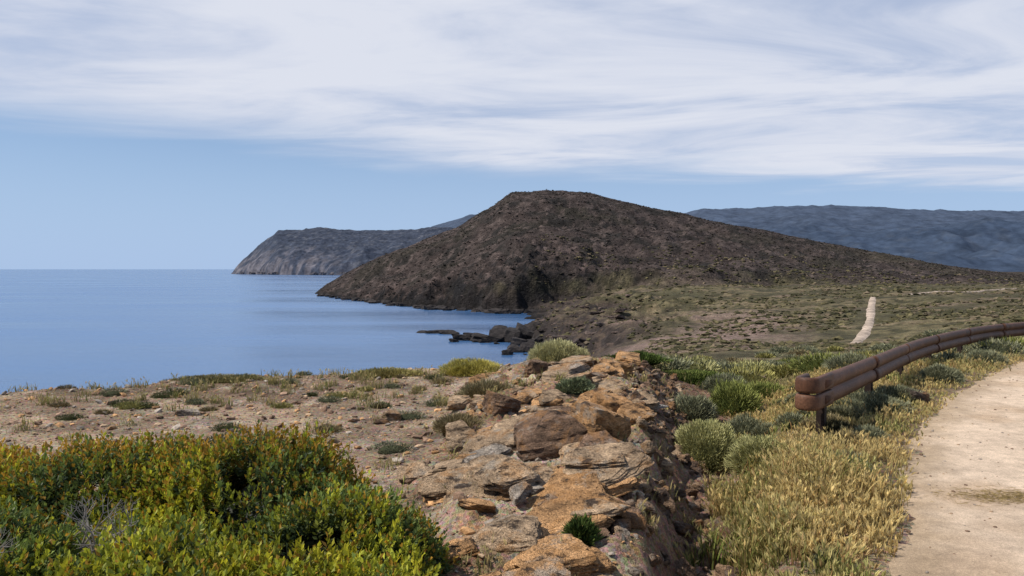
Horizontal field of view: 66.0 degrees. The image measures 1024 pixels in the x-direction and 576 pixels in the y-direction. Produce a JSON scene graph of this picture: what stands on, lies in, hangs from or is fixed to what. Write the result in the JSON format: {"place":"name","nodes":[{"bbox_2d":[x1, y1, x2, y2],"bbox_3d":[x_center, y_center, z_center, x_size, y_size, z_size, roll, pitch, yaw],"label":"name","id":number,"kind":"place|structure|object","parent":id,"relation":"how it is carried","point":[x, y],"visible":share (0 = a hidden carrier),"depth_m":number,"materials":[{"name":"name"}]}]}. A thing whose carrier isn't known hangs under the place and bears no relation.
{"place":"outdoors","nodes":[
{"label":"outdoors","id":0,"kind":"place"},
{"bbox_2d":[0,269,534,393],"bbox_3d":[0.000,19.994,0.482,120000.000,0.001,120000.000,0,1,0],"label":"sea","id":1,"kind":"structure","parent":0,"point":[78,328],"depth_m":265.01,"materials":[{"name":"liquid"}]},
{"bbox_2d":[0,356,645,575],"bbox_3d":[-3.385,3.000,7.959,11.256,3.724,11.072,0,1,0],"label":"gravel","id":2,"kind":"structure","parent":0,"point":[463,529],"depth_m":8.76,"materials":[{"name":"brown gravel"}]},
{"bbox_2d":[231,227,452,274],"bbox_3d":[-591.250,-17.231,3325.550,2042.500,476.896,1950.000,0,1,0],"label":"distant headland","id":3,"kind":"structure","parent":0,"point":[305,251],"depth_m":2892.54,"materials":[{"name":"grey stone"}]},
{"bbox_2d":[240,271,345,274],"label":"sea cliff boulders","id":4,"kind":"object","parent":3,"relation":"on","point":[277,273],"visible":0.52,"depth_m":2739.20,"materials":[{"name":"grey stone"}]},
{"bbox_2d":[0,280,1023,575],"bbox_3d":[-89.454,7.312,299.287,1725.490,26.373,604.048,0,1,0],"label":"ground","id":5,"kind":"structure","parent":0,"point":[600,344],"depth_m":10.02,"materials":[{"name":"brown soil"}]},
{"bbox_2d":[173,409,200,415],"bbox_3d":[-3.732,1.439,9.050,0.311,0.109,0.204,0,1,-18],"label":"rock","id":6,"kind":"object","parent":5,"relation":"on","point":[185,412],"visible":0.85,"depth_m":8.97,"materials":[{"name":"grey stone"}]},
{"bbox_2d":[170,373,268,383],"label":"dry shrub","id":7,"kind":"object","parent":5,"relation":"on","point":[222,379],"visible":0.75,"depth_m":11.58,"materials":[{"name":"green plant"}]},
{"bbox_2d":[0,419,460,575],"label":"mastic bush","id":8,"kind":"object","parent":5,"relation":"on","point":[313,508],"visible":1,"depth_m":3.79,"materials":[{"name":"green plant"}]},
{"bbox_2d":[48,371,454,454],"bbox_3d":[-3.807,2.003,9.649,6.179,1.410,5.839,0,1,0],"label":"plateau scrub","id":9,"kind":"object","parent":5,"relation":"on","point":[385,449],"visible":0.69,"depth_m":9.56,"materials":[{"name":"green plant"}]},
{"bbox_2d":[352,366,422,378],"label":"dry shrub","id":10,"kind":"object","parent":5,"relation":"on","point":[381,372],"visible":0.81,"depth_m":12.14,"materials":[{"name":"green plant"}]},
{"bbox_2d":[374,410,400,423],"bbox_3d":[-1.346,1.421,8.593,0.279,0.162,0.363,0,1,0],"label":"rock","id":11,"kind":"object","parent":5,"relation":"on","point":[392,415],"visible":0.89,"depth_m":8.56,"materials":[{"name":"brown stone"}]},
{"bbox_2d":[430,411,484,436],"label":"dry shrub","id":12,"kind":"object","parent":5,"relation":"on","point":[440,424],"visible":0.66,"depth_m":7.59,"materials":[{"name":"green plant"}]},
{"bbox_2d":[438,357,503,376],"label":"yellow flowering shrub","id":13,"kind":"object","parent":5,"relation":"on","point":[463,367],"visible":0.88,"depth_m":12.25,"materials":[{"name":"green plant"}]},
{"bbox_2d":[317,293,631,354],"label":"coastal rocks","id":14,"kind":"object","parent":5,"relation":"on","point":[519,338],"visible":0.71,"depth_m":218.27,"materials":[{"name":"stone"}]},
{"bbox_2d":[453,376,515,398],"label":"dry shrub","id":15,"kind":"object","parent":5,"relation":"on","point":[470,390],"visible":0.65,"depth_m":9.56,"materials":[{"name":"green plant"}]},
{"bbox_2d":[0,336,1022,575],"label":"dry grass tufts","id":16,"kind":"object","parent":5,"relation":"on","point":[212,400],"visible":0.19,"depth_m":10.09,"materials":[{"name":"green plant"}]},
{"bbox_2d":[396,350,668,575],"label":"rock outcrop","id":17,"kind":"object","parent":5,"relation":"on","point":[602,461],"visible":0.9,"depth_m":5.42,"materials":[{"name":"brown stone"}]},
{"bbox_2d":[554,375,595,394],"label":"green shrub","id":18,"kind":"object","parent":17,"relation":"on","point":[565,386],"visible":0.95,"depth_m":9.35,"materials":[{"name":"green plant"}]},
{"bbox_2d":[524,337,590,362],"bbox_3d":[0.723,1.113,12.620,1.181,0.679,0.997,0,1,0],"label":"yellow flowering shrub","id":19,"kind":"object","parent":5,"relation":"on","point":[559,350],"visible":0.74,"depth_m":12.44,"materials":[{"name":"green plant"}]},
{"bbox_2d":[560,512,604,546],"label":"green shrub","id":20,"kind":"object","parent":5,"relation":"on","point":[584,529],"visible":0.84,"depth_m":4.30,"materials":[{"name":"green plant"}]},
{"bbox_2d":[601,351,672,364],"bbox_3d":[2.102,1.175,13.234,1.225,0.297,0.989,0,1,0],"label":"dwarf juniper mat","id":21,"kind":"object","parent":5,"relation":"on","point":[653,359],"visible":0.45,"depth_m":13.03,"materials":[{"name":"green plant"}]},
{"bbox_2d":[609,360,750,575],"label":"embankment rubble","id":22,"kind":"object","parent":5,"relation":"on","point":[632,517],"visible":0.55,"depth_m":6.07,"materials":[{"name":"brown stone"}]},
{"bbox_2d":[668,391,719,421],"bbox_3d":[2.336,1.628,10.250,0.763,0.569,0.736,0,1,0],"label":"grey shrub","id":23,"kind":"object","parent":5,"relation":"on","point":[697,407],"visible":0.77,"depth_m":10.09,"materials":[{"name":"green plant"}]},
{"bbox_2d":[662,368,746,387],"bbox_3d":[2.991,1.539,13.443,2.025,0.361,1.122,0,1,0],"label":"dwarf juniper mat","id":24,"kind":"object","parent":5,"relation":"on","point":[696,375],"visible":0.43,"depth_m":13.18,"materials":[{"name":"green plant"}]},
{"bbox_2d":[672,417,737,474],"bbox_3d":[1.956,1.748,8.046,0.858,0.863,0.968,0,1,0],"label":"helichrysum shrub","id":25,"kind":"object","parent":5,"relation":"on","point":[708,443],"visible":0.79,"depth_m":7.83,"materials":[{"name":"green plant"}]},
{"bbox_2d":[699,371,750,394],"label":"grey shrub","id":26,"kind":"object","parent":5,"relation":"on","point":[707,385],"visible":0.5,"depth_m":12.76,"materials":[{"name":"green plant"}]},
{"bbox_2d":[707,377,764,417],"bbox_3d":[3.022,1.680,10.836,0.928,0.880,1.012,0,1,0],"label":"green shrub","id":27,"kind":"object","parent":5,"relation":"on","point":[732,397],"visible":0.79,"depth_m":10.66,"materials":[{"name":"green plant"}]},
{"bbox_2d":[724,412,770,437],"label":"grey shrub","id":28,"kind":"object","parent":5,"relation":"on","point":[746,424],"visible":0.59,"depth_m":9.15,"materials":[{"name":"green plant"}]},
{"bbox_2d":[722,431,786,480],"bbox_3d":[2.295,1.620,7.348,0.644,0.601,0.731,0,1,0],"label":"helichrysum shrub","id":29,"kind":"object","parent":5,"relation":"on","point":[746,446],"visible":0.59,"depth_m":7.25,"materials":[{"name":"green plant"}]},
{"bbox_2d":[743,380,789,402],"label":"green shrub","id":30,"kind":"object","parent":5,"relation":"on","point":[761,386],"visible":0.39,"depth_m":11.69,"materials":[{"name":"green plant"}]},
{"bbox_2d":[535,234,1023,361],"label":"coastal plain scrub","id":31,"kind":"object","parent":5,"relation":"on","point":[817,344],"visible":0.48,"depth_m":161.14,"materials":[{"name":"green plant"}]},
{"bbox_2d":[810,416,858,434],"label":"grey shrub","id":32,"kind":"object","parent":5,"relation":"on","point":[837,422],"visible":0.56,"depth_m":7.87,"materials":[{"name":"green plant"}]},
{"bbox_2d":[749,366,925,569],"bbox_3d":[3.493,1.476,8.855,1.831,0.538,9.713,1,2,30],"label":"verge scrub","id":33,"kind":"object","parent":5,"relation":"on","point":[797,418],"visible":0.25,"depth_m":8.48,"materials":[{"name":"green plant"}]},
{"bbox_2d":[653,317,1023,384],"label":"roadside scrub","id":34,"kind":"object","parent":5,"relation":"on","point":[801,359],"visible":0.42,"depth_m":15.36,"materials":[{"name":"green plant"}]},
{"bbox_2d":[814,403,870,423],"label":"grey shrub","id":35,"kind":"object","parent":5,"relation":"on","point":[848,411],"visible":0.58,"depth_m":8.46,"materials":[{"name":"green plant"}]},
{"bbox_2d":[820,350,866,370],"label":"grey shrub","id":36,"kind":"object","parent":5,"relation":"on","point":[840,359],"visible":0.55,"depth_m":12.87,"materials":[{"name":"green plant"}]},
{"bbox_2d":[674,350,1023,575],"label":"verge grass","id":37,"kind":"structure","parent":5,"relation":"on","point":[786,502],"depth_m":5.52,"materials":[{"name":"yellow plant"}]},
{"bbox_2d":[851,297,875,342],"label":"footpath","id":38,"kind":"structure","parent":5,"relation":"on","point":[863,334],"depth_m":137.47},
{"bbox_2d":[839,390,917,416],"bbox_3d":[4.198,1.360,9.138,0.833,0.379,0.682,-1,2,-24],"label":"grey shrub","id":39,"kind":"object","parent":5,"relation":"on","point":[875,400],"visible":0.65,"depth_m":9.02,"materials":[{"name":"green plant"}]},
{"bbox_2d":[873,383,932,404],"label":"grey shrub","id":40,"kind":"object","parent":5,"relation":"on","point":[897,390],"visible":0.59,"depth_m":9.63,"materials":[{"name":"green plant"}]},
{"bbox_2d":[795,322,1023,433],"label":"guardrail","id":41,"kind":"object","parent":5,"relation":"on","point":[829,388],"visible":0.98,"depth_m":9.66,"materials":[{"name":"brown wood"}]},
{"bbox_2d":[904,388,930,403],"bbox_3d":[4.962,1.345,9.661,0.361,0.230,0.370,0,1,0],"label":"rock","id":42,"kind":"object","parent":5,"relation":"on","point":[923,396],"visible":0.43,"depth_m":9.51,"materials":[{"name":"stone"}]},
{"bbox_2d":[917,362,965,383],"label":"grey shrub","id":43,"kind":"object","parent":5,"relation":"on","point":[943,372],"visible":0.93,"depth_m":11.46,"materials":[{"name":"green plant"}]},
{"bbox_2d":[908,288,1016,294],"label":"footpath","id":44,"kind":"structure","parent":5,"relation":"on","point":[966,291],"depth_m":243.70,"materials":[{"name":"beige soil"}]},
{"bbox_2d":[965,348,1010,363],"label":"grey shrub","id":45,"kind":"object","parent":5,"relation":"on","point":[991,354],"visible":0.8,"depth_m":13.71,"materials":[{"name":"green plant"}]},
{"bbox_2d":[0,0,1023,268],"label":"sky","id":46,"kind":"structure","parent":0,"point":[135,134],"materials":[{"name":"blue"}]},
{"bbox_2d":[315,190,1023,309],"bbox_3d":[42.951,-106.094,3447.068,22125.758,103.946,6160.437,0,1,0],"label":"rocky hill","id":47,"kind":"structure","parent":0,"point":[524,289],"depth_m":476.79,"materials":[{"name":"brown stone"}]},
{"bbox_2d":[319,189,1023,301],"bbox_3d":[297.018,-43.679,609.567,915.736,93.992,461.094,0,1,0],"label":"hillside scrub","id":48,"kind":"object","parent":47,"relation":"on","point":[723,226],"visible":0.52,"depth_m":568.53,"materials":[{"name":"brown plant"}]},
{"bbox_2d":[432,204,1023,271],"bbox_3d":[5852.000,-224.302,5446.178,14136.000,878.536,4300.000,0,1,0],"label":"mountain range","id":49,"kind":"structure","parent":0,"point":[990,240],"depth_m":4916.42,"materials":[{"name":"grey stone"}]},
{"bbox_2d":[889,362,1023,575],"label":"road","id":50,"kind":"structure","parent":0,"point":[943,534],"depth_m":5.95,"materials":[{"name":"soil"}]},
{"bbox_2d":[884,361,1023,572],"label":"road grit","id":51,"kind":"object","parent":50,"relation":"on","point":[909,531],"visible":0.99,"depth_m":6.93,"materials":[{"name":"gravel"}]},
{"bbox_2d":[918,483,1023,506],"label":"straw litter","id":52,"kind":"object","parent":50,"relation":"on","point":[1018,494],"visible":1,"depth_m":5.66,"materials":[{"name":"beige plant"}]}
]}

